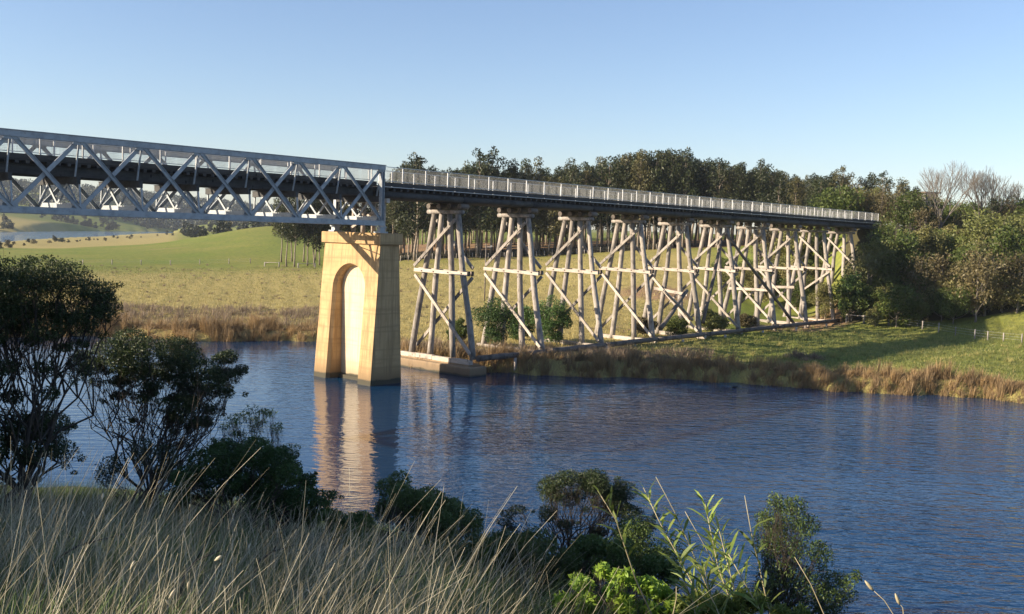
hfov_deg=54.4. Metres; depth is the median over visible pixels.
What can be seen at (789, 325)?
ground log
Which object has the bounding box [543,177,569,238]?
plantation tree
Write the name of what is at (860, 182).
hillside eucalypt
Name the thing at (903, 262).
embankment bush
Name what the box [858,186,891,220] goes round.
bushy tree
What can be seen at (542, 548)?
bank shrub
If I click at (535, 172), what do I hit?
skyline tree
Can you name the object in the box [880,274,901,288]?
bushy tree
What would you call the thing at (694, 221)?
plantation tree
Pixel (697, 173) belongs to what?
plantation tree
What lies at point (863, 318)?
rail fence
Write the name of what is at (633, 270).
trestle bent
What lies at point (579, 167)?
plantation tree
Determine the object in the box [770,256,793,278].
embankment bush
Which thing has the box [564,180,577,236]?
plantation tree
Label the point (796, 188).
hillside eucalypt
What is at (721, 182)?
plantation tree
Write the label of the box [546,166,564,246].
plantation tree
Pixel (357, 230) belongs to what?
grove tree
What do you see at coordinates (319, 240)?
grove tree
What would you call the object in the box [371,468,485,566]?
bank shrub
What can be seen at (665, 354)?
rush tufts
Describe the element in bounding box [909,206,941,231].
scrub tree
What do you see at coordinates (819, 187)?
hillside eucalypt
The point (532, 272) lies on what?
trestle bent
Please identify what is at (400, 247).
plantation tree
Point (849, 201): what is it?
bushy tree
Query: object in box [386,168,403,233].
plantation tree
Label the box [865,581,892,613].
seed stalk
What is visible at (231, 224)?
distant tree
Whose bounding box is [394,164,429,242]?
plantation tree
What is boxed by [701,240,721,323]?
raking log
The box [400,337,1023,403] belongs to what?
bank reeds
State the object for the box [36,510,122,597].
dead twig
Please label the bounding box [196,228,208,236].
distant tree
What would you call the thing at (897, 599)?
seed stalk
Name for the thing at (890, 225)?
embankment bush
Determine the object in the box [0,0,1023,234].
sky
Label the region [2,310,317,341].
shore reeds
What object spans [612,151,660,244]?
plantation tree
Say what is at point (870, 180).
skyline eucalypt
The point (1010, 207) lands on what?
scrub tree
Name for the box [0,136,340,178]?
walkway railing
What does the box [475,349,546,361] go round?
footing
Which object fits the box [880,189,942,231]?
bushy tree
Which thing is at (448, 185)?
plantation tree
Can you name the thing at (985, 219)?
bushy tree
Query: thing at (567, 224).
plantation tree
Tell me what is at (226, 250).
ground
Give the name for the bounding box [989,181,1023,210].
bare tree
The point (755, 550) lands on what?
cane
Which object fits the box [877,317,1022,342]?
post fence
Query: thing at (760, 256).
scrub tree
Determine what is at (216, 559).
grass seed heads
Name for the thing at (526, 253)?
post fence
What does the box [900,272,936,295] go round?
embankment bush
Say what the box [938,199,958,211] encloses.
bushy tree
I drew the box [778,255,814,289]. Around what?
bushy tree
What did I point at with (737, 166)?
plantation tree
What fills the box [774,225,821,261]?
bushy tree
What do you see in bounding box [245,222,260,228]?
distant tree
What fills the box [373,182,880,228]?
trestle deck
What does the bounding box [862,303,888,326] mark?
bushy tree
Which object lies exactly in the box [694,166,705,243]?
plantation tree
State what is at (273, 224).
grove tree
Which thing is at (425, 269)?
trestle bent
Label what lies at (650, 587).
lime shrub
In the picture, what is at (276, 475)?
mound shrub
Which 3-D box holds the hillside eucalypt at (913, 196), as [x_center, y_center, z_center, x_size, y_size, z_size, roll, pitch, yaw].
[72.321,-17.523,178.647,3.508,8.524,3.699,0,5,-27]
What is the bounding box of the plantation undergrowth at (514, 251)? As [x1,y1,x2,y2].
[399,241,666,260]
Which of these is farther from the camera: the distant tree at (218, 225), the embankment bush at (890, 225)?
the distant tree at (218, 225)
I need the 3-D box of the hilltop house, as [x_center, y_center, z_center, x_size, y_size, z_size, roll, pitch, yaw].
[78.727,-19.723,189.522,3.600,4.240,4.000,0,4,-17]
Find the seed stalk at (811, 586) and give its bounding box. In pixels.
[795,558,823,613]
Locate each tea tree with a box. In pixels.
[0,250,127,519]
[70,326,248,517]
[495,467,666,583]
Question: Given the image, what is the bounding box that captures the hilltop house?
[918,191,940,207]
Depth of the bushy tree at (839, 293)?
140.72 m
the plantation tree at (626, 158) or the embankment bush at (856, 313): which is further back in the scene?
the plantation tree at (626, 158)
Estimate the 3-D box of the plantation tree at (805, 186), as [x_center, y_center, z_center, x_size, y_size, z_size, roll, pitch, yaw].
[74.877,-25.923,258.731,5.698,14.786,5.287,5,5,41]
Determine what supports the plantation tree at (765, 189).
on the ground at (226, 250)
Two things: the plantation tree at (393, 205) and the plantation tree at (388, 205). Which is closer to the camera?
the plantation tree at (388, 205)
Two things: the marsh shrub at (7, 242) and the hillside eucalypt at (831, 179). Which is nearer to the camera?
the hillside eucalypt at (831, 179)
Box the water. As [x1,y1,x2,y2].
[0,231,1023,613]
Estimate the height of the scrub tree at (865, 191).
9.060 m
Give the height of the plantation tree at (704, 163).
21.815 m
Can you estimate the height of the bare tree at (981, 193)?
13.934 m
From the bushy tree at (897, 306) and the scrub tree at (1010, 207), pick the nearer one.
the bushy tree at (897, 306)
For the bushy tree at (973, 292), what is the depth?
134.50 m
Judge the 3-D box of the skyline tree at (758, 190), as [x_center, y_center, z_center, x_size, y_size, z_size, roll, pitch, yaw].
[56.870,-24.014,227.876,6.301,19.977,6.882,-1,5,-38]
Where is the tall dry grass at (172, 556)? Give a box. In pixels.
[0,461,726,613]
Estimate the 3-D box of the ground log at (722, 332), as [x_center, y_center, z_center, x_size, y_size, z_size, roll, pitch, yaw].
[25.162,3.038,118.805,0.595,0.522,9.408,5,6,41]
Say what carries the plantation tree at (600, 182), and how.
on the ground at (226, 250)
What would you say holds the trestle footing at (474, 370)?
on the ground at (226, 250)
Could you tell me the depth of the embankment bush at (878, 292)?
139.87 m
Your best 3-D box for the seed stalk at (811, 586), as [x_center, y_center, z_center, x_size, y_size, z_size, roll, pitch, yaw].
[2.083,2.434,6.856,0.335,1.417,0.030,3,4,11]
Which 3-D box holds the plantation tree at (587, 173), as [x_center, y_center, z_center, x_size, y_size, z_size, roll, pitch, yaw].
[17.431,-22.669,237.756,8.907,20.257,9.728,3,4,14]
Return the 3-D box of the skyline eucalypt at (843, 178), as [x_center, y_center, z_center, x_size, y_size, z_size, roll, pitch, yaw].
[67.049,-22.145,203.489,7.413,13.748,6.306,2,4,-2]
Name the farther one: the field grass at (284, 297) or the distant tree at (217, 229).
the distant tree at (217, 229)
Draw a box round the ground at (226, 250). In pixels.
[0,188,1023,613]
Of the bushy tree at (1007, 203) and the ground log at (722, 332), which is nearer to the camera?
the ground log at (722, 332)
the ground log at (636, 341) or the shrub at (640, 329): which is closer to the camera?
the ground log at (636, 341)
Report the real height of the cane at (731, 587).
2.001 m
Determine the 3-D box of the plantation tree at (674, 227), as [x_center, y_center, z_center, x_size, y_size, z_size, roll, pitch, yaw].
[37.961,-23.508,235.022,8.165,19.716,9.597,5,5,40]
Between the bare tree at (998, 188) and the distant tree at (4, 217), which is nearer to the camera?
the bare tree at (998, 188)
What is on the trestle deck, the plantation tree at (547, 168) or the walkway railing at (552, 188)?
the walkway railing at (552, 188)
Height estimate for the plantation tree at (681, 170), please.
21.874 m
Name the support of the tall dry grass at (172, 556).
on the ground at (226, 250)
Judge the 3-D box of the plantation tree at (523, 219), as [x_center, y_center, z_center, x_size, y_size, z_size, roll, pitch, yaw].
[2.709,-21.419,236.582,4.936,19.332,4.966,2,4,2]
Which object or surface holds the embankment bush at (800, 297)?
on the ground at (226, 250)
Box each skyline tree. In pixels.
[391,152,437,260]
[448,148,501,257]
[478,146,507,256]
[499,158,526,192]
[515,158,534,250]
[524,156,552,250]
[555,158,579,250]
[628,149,654,250]
[644,150,672,249]
[658,148,683,220]
[667,146,700,248]
[698,157,738,247]
[729,162,750,244]
[745,158,774,211]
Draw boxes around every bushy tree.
[736,262,763,295]
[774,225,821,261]
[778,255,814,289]
[807,184,869,231]
[810,226,840,256]
[831,278,875,320]
[855,238,904,279]
[856,255,901,289]
[856,293,879,315]
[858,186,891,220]
[862,227,924,265]
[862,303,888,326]
[873,284,923,326]
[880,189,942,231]
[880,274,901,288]
[881,285,916,316]
[882,237,920,259]
[901,260,926,281]
[902,223,938,256]
[921,279,968,310]
[922,230,958,263]
[923,272,946,293]
[923,287,962,321]
[930,207,961,229]
[932,287,976,323]
[934,228,956,239]
[936,221,960,229]
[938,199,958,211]
[939,234,975,263]
[940,202,967,214]
[941,224,967,239]
[941,260,978,284]
[947,243,988,272]
[948,269,977,289]
[949,223,996,264]
[951,208,1023,248]
[956,202,990,225]
[959,283,995,315]
[975,225,1023,275]
[976,228,1023,254]
[982,266,1023,311]
[986,196,1023,213]
[986,261,1023,288]
[987,222,1023,243]
[991,213,1023,237]
[1003,281,1023,309]
[1014,201,1023,223]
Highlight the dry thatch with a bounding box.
[0,486,552,613]
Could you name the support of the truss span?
on the bridge pier
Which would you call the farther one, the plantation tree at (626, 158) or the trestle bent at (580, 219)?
the plantation tree at (626, 158)
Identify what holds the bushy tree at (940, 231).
on the ground at (226, 250)
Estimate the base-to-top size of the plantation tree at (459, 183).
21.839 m
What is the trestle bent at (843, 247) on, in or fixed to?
on the ground at (226, 250)
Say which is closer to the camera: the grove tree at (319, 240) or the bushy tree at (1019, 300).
the bushy tree at (1019, 300)
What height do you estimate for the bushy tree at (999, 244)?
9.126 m
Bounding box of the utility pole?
[484,244,491,300]
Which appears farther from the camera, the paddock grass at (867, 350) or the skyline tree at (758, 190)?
the skyline tree at (758, 190)
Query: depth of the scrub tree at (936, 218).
168.55 m
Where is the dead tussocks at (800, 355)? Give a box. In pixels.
[774,347,841,362]
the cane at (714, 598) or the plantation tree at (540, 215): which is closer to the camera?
the cane at (714, 598)
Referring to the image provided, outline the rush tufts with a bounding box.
[400,335,715,362]
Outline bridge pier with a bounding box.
[314,225,402,385]
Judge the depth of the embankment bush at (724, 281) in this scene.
157.79 m
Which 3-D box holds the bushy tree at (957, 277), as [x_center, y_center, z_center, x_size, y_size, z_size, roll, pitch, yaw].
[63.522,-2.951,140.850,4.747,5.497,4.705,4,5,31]
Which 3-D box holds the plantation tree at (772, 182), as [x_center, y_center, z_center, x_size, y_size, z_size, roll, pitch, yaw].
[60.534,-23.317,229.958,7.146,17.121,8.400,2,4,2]
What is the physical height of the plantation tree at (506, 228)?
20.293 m
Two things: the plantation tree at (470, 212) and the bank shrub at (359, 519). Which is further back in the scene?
the plantation tree at (470, 212)
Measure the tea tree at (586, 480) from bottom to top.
3.765 m
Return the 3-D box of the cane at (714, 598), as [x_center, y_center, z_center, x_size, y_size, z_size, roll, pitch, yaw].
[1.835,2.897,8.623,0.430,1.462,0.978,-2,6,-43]
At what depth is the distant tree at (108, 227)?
1337.42 m
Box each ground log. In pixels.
[547,343,605,352]
[605,337,658,346]
[657,332,705,341]
[705,328,743,336]
[742,325,778,332]
[777,322,811,328]
[809,319,839,324]
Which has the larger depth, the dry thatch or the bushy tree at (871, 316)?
the bushy tree at (871, 316)
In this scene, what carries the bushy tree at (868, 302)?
on the ground at (226, 250)
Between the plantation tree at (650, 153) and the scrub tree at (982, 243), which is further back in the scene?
the plantation tree at (650, 153)
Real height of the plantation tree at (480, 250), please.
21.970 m
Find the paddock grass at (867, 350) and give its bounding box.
[628,300,1023,381]
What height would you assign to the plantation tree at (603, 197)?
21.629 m
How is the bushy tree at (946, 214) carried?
on the ground at (226, 250)
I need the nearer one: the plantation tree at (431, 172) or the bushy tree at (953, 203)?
the bushy tree at (953, 203)
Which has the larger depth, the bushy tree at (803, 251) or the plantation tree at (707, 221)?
the plantation tree at (707, 221)
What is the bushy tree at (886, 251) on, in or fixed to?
on the ground at (226, 250)
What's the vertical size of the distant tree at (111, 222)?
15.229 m
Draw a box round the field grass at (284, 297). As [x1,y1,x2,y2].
[2,252,662,355]
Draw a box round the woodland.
[0,178,286,228]
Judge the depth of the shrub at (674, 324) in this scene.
116.05 m
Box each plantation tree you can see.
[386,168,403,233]
[386,169,413,237]
[386,172,405,232]
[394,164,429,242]
[395,163,409,252]
[395,173,422,256]
[396,172,410,253]
[403,162,414,251]
[405,178,430,254]
[410,156,421,248]
[415,166,441,231]
[429,165,439,251]
[432,181,459,256]
[443,169,460,239]
[444,167,452,236]
[444,167,464,254]
[456,164,471,252]
[462,162,494,250]
[463,181,477,255]
[471,167,501,255]
[474,176,485,248]
[481,167,501,251]
[485,172,500,243]
[487,178,508,248]
[495,176,516,234]
[496,167,519,223]
[514,176,531,233]
[525,173,554,249]
[529,180,545,250]
[531,175,561,253]
[534,168,548,251]
[541,166,550,240]
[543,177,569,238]
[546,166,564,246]
[547,170,561,249]
[556,167,584,226]
[562,174,582,241]
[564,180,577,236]
[567,164,590,245]
[576,170,599,244]
[578,161,589,242]
[580,165,596,245]
[580,168,598,245]
[585,163,614,247]
[587,163,611,247]
[591,155,626,248]
[592,177,613,246]
[595,156,606,238]
[603,218,628,245]
[607,154,620,168]
[607,158,621,238]
[610,160,635,227]
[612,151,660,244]
[613,152,635,243]
[636,158,657,242]
[636,158,668,248]
[641,168,667,237]
[644,150,654,243]
[649,151,672,243]
[652,168,686,247]
[674,159,697,246]
[677,153,702,222]
[683,159,701,246]
[684,159,717,224]
[691,156,701,238]
[692,164,713,240]
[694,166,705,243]
[697,161,704,239]
[701,173,714,246]
[706,161,716,239]
[708,175,727,247]
[711,164,730,233]
[720,166,739,232]
[731,164,736,239]
[734,162,748,243]
[734,172,753,231]
[743,167,764,240]
[755,171,770,241]
[764,169,787,238]
[774,172,794,210]
[790,178,804,205]
[801,179,808,200]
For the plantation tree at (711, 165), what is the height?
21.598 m
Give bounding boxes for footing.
[401,355,485,376]
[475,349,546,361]
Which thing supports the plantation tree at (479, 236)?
on the ground at (226, 250)
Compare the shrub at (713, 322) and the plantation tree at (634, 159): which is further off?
the plantation tree at (634, 159)
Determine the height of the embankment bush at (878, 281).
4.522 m
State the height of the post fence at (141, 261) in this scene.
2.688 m
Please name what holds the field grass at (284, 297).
on the ground at (226, 250)
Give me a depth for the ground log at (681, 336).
111.23 m
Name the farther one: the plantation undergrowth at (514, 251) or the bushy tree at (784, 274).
the plantation undergrowth at (514, 251)
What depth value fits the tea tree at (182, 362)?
22.38 m
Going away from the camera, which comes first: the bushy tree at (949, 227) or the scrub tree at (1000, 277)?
the scrub tree at (1000, 277)
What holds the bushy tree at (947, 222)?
on the ground at (226, 250)
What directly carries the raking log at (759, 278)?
attached to the trestle bent at (720, 269)
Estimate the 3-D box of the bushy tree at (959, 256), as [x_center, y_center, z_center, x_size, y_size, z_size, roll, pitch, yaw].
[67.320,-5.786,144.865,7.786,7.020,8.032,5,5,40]
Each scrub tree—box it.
[748,228,781,261]
[843,250,889,313]
[849,178,876,221]
[860,177,896,226]
[874,177,908,224]
[901,248,952,299]
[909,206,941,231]
[922,252,962,280]
[928,208,946,230]
[951,249,1008,321]
[952,205,981,229]
[954,241,1000,289]
[957,243,1020,315]
[967,236,1016,269]
[989,201,1006,218]
[991,265,1021,312]
[997,250,1023,312]
[1001,194,1022,235]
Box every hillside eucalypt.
[758,176,793,249]
[779,177,806,211]
[805,176,828,213]
[811,175,832,199]
[821,171,841,192]
[853,176,867,191]
[892,179,909,225]
[907,186,924,229]
[980,198,1002,221]
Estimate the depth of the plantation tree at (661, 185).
233.13 m
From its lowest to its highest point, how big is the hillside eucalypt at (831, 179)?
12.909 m
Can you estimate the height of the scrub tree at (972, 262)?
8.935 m
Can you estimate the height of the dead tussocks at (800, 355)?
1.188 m
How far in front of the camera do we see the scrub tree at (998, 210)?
169.95 m
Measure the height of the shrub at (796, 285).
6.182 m
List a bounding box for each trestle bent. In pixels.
[401,203,475,364]
[478,208,547,353]
[543,211,608,347]
[594,215,656,342]
[643,217,705,338]
[685,220,742,333]
[723,222,776,330]
[754,224,809,327]
[783,226,834,320]
[819,228,856,284]
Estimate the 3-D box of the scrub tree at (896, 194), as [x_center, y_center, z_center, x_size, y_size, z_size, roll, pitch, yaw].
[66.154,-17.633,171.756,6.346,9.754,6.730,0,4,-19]
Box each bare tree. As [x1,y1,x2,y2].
[917,160,985,229]
[954,172,1023,216]
[955,166,1000,217]
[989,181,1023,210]
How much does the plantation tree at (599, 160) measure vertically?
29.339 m
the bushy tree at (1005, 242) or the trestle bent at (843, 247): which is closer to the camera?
the bushy tree at (1005, 242)
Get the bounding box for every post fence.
[21,258,250,264]
[400,244,656,261]
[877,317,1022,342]
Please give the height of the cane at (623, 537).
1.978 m
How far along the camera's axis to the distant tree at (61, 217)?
1320.63 m
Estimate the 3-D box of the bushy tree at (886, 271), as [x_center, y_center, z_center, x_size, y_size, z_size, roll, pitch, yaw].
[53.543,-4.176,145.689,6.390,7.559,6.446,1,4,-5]
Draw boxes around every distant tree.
[1,213,7,224]
[4,219,13,228]
[57,215,65,221]
[99,216,107,226]
[105,224,111,230]
[106,219,116,229]
[145,220,154,227]
[179,221,187,235]
[181,223,194,234]
[186,229,195,236]
[192,224,203,236]
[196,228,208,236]
[207,221,214,231]
[211,220,225,232]
[211,221,230,233]
[221,221,232,230]
[236,221,241,229]
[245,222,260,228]
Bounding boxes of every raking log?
[658,289,688,330]
[663,289,693,320]
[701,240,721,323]
[725,233,794,322]
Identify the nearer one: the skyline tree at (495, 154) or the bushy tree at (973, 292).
the bushy tree at (973, 292)
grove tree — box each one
[270,197,290,261]
[276,197,299,266]
[282,197,306,266]
[287,198,295,261]
[297,201,315,265]
[298,200,305,261]
[303,200,327,266]
[313,200,334,238]
[314,200,328,264]
[328,201,351,231]
[340,204,360,231]
[356,203,378,232]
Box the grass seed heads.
[3,466,542,606]
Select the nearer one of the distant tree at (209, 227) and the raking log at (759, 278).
the raking log at (759, 278)
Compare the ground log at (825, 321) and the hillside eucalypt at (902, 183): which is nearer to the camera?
the ground log at (825, 321)
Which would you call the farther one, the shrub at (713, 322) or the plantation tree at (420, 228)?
the plantation tree at (420, 228)
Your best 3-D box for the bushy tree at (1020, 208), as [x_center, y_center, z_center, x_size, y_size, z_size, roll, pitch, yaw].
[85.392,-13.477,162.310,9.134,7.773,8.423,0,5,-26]
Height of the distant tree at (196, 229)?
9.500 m
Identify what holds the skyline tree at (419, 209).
on the ground at (226, 250)
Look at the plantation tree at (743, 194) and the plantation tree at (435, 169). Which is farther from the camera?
the plantation tree at (435, 169)
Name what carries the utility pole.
on the ground at (226, 250)
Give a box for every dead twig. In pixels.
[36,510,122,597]
[176,523,220,613]
[246,522,293,591]
[364,548,418,613]
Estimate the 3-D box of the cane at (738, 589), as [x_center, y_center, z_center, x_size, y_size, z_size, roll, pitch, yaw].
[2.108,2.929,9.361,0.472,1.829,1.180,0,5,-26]
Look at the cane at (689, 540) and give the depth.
10.38 m
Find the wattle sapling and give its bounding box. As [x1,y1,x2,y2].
[218,404,300,529]
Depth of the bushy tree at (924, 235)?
149.21 m
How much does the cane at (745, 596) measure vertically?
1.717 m
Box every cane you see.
[592,485,651,613]
[627,481,710,596]
[656,477,710,596]
[658,543,713,613]
[685,512,737,599]
[685,552,743,613]
[686,489,749,597]
[702,514,754,613]
[713,530,770,613]
[737,496,783,613]
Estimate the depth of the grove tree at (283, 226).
238.59 m
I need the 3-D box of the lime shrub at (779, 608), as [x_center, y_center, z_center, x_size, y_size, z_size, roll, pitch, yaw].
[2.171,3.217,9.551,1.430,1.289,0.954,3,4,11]
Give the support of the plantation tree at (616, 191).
on the ground at (226, 250)
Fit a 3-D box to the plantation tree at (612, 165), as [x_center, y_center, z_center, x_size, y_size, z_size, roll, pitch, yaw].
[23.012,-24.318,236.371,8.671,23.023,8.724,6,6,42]
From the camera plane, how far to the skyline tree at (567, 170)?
237.72 m
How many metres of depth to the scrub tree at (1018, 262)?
132.30 m
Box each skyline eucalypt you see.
[800,172,819,215]
[828,165,854,194]
[862,172,879,190]
[870,170,895,196]
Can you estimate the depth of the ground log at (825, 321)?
139.81 m
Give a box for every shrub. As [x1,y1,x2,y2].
[4,240,13,247]
[92,436,204,526]
[159,430,344,544]
[303,507,376,565]
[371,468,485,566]
[417,523,587,605]
[446,318,467,341]
[471,296,518,347]
[507,305,535,338]
[528,294,572,344]
[528,530,679,613]
[550,561,675,613]
[588,511,684,602]
[630,316,658,334]
[662,315,689,335]
[670,587,810,613]
[700,308,729,331]
[733,313,756,327]
[753,264,783,289]
[777,275,814,308]
[807,281,839,318]
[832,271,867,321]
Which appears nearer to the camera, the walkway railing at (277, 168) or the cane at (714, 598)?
the cane at (714, 598)
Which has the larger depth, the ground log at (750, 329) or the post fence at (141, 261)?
the post fence at (141, 261)
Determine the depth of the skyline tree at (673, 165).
230.82 m
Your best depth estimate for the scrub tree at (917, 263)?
139.32 m
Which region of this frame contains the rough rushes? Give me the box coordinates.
[23,299,319,327]
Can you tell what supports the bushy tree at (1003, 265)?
on the ground at (226, 250)
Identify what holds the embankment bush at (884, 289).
on the ground at (226, 250)
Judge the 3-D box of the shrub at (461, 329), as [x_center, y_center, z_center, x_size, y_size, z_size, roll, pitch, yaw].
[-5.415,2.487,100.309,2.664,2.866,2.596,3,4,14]
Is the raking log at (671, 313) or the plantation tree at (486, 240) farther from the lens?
the plantation tree at (486, 240)
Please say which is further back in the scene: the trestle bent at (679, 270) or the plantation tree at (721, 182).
the plantation tree at (721, 182)
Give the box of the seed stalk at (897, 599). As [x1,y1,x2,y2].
[895,593,903,613]
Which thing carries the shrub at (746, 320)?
on the ground at (226, 250)
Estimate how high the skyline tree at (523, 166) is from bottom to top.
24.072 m
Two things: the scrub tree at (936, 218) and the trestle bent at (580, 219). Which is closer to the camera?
the trestle bent at (580, 219)
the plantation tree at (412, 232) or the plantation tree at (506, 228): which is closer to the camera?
the plantation tree at (506, 228)
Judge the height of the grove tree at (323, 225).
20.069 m
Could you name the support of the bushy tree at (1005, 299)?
on the ground at (226, 250)
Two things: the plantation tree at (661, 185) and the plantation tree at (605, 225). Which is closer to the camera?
the plantation tree at (661, 185)
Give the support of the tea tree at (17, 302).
on the ground at (226, 250)
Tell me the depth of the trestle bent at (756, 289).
131.13 m
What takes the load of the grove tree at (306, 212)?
on the ground at (226, 250)
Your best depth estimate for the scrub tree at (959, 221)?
166.67 m
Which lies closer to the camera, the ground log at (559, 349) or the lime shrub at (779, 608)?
the lime shrub at (779, 608)
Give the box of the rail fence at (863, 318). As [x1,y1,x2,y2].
[845,314,889,324]
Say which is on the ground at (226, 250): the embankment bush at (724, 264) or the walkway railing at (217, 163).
the embankment bush at (724, 264)
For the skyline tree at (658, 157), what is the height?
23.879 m
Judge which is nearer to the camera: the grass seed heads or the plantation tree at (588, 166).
the grass seed heads
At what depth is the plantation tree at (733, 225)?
294.97 m
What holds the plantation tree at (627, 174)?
on the ground at (226, 250)
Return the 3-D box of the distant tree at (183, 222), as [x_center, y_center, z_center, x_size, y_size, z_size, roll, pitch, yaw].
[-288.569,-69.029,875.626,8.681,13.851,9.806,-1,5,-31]
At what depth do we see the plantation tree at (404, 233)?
242.82 m
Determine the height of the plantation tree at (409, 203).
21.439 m
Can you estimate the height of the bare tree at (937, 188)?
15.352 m
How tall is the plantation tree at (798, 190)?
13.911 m
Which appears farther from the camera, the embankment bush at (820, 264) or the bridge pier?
the embankment bush at (820, 264)
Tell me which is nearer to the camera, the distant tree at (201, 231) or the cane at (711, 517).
the cane at (711, 517)
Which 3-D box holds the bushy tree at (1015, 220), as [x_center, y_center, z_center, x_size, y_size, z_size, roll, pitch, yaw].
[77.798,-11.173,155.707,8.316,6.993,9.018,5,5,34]
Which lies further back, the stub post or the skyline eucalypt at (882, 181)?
the skyline eucalypt at (882, 181)
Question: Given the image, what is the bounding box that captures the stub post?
[513,358,516,370]
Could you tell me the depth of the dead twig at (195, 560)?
7.08 m
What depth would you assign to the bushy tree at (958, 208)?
183.36 m
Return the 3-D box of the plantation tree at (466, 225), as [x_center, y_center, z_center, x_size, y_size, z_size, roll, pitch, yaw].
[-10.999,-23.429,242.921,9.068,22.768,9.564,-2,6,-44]
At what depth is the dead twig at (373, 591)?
8.36 m
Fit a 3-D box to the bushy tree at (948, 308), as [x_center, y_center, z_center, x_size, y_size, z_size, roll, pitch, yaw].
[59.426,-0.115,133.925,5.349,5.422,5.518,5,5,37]
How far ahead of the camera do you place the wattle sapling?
20.43 m
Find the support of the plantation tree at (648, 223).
on the ground at (226, 250)
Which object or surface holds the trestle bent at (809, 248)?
on the ground at (226, 250)
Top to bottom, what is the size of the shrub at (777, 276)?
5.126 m
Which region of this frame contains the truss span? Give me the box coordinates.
[0,128,386,225]
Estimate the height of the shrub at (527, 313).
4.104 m
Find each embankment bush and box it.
[709,271,738,293]
[710,257,725,273]
[721,258,728,267]
[744,277,771,302]
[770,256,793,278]
[771,248,785,261]
[791,288,813,303]
[807,260,814,274]
[814,259,830,272]
[840,268,872,287]
[840,306,861,319]
[863,285,890,309]
[865,280,884,288]
[871,221,900,239]
[871,289,890,315]
[895,249,914,275]
[896,250,937,281]
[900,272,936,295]
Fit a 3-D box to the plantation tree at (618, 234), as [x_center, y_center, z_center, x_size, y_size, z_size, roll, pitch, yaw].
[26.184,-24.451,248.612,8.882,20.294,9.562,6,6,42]
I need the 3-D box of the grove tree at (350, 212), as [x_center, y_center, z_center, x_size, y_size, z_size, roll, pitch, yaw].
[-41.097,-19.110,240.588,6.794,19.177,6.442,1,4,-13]
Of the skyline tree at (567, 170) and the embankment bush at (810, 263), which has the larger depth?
the skyline tree at (567, 170)
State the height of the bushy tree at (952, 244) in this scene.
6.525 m
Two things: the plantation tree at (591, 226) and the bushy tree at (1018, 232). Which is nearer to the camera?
the bushy tree at (1018, 232)
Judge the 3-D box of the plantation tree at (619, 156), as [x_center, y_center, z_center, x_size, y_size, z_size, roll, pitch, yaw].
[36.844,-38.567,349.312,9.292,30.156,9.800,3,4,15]
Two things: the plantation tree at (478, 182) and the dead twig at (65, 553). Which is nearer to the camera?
the dead twig at (65, 553)
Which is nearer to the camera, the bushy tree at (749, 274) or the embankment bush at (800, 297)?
the embankment bush at (800, 297)
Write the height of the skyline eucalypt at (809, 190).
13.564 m
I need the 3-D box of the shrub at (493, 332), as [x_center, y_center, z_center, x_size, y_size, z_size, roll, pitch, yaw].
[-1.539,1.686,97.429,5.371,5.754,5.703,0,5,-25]
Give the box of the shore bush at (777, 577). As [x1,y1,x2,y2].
[749,489,862,613]
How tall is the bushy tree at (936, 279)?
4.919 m
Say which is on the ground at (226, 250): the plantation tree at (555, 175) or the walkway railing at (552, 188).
the plantation tree at (555, 175)
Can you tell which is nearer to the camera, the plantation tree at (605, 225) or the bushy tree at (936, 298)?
the bushy tree at (936, 298)
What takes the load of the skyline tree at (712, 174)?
on the ground at (226, 250)
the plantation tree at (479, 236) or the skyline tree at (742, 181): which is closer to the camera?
the skyline tree at (742, 181)
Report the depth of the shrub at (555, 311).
102.86 m
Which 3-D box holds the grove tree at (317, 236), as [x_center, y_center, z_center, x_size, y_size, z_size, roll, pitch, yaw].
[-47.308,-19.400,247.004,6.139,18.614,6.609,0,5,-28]
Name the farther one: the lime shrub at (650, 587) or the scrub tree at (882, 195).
the scrub tree at (882, 195)
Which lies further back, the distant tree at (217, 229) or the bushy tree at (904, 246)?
the distant tree at (217, 229)
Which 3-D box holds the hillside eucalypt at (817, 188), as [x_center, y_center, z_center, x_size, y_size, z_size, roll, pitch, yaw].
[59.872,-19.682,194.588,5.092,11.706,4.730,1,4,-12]
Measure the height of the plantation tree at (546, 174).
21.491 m
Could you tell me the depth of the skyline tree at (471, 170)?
233.13 m
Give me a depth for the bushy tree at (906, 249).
147.17 m
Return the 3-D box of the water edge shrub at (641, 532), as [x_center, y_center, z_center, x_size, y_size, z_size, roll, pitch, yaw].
[2.786,6.266,24.143,2.651,2.239,3.080,0,5,-28]
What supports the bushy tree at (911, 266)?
on the ground at (226, 250)
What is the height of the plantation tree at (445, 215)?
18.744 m
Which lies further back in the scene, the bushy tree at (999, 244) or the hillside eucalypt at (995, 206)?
the hillside eucalypt at (995, 206)
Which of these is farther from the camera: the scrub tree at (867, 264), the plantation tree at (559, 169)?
the plantation tree at (559, 169)
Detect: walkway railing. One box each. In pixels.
[0,135,371,179]
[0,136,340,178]
[344,167,852,218]
[378,166,878,220]
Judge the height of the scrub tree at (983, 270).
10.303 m

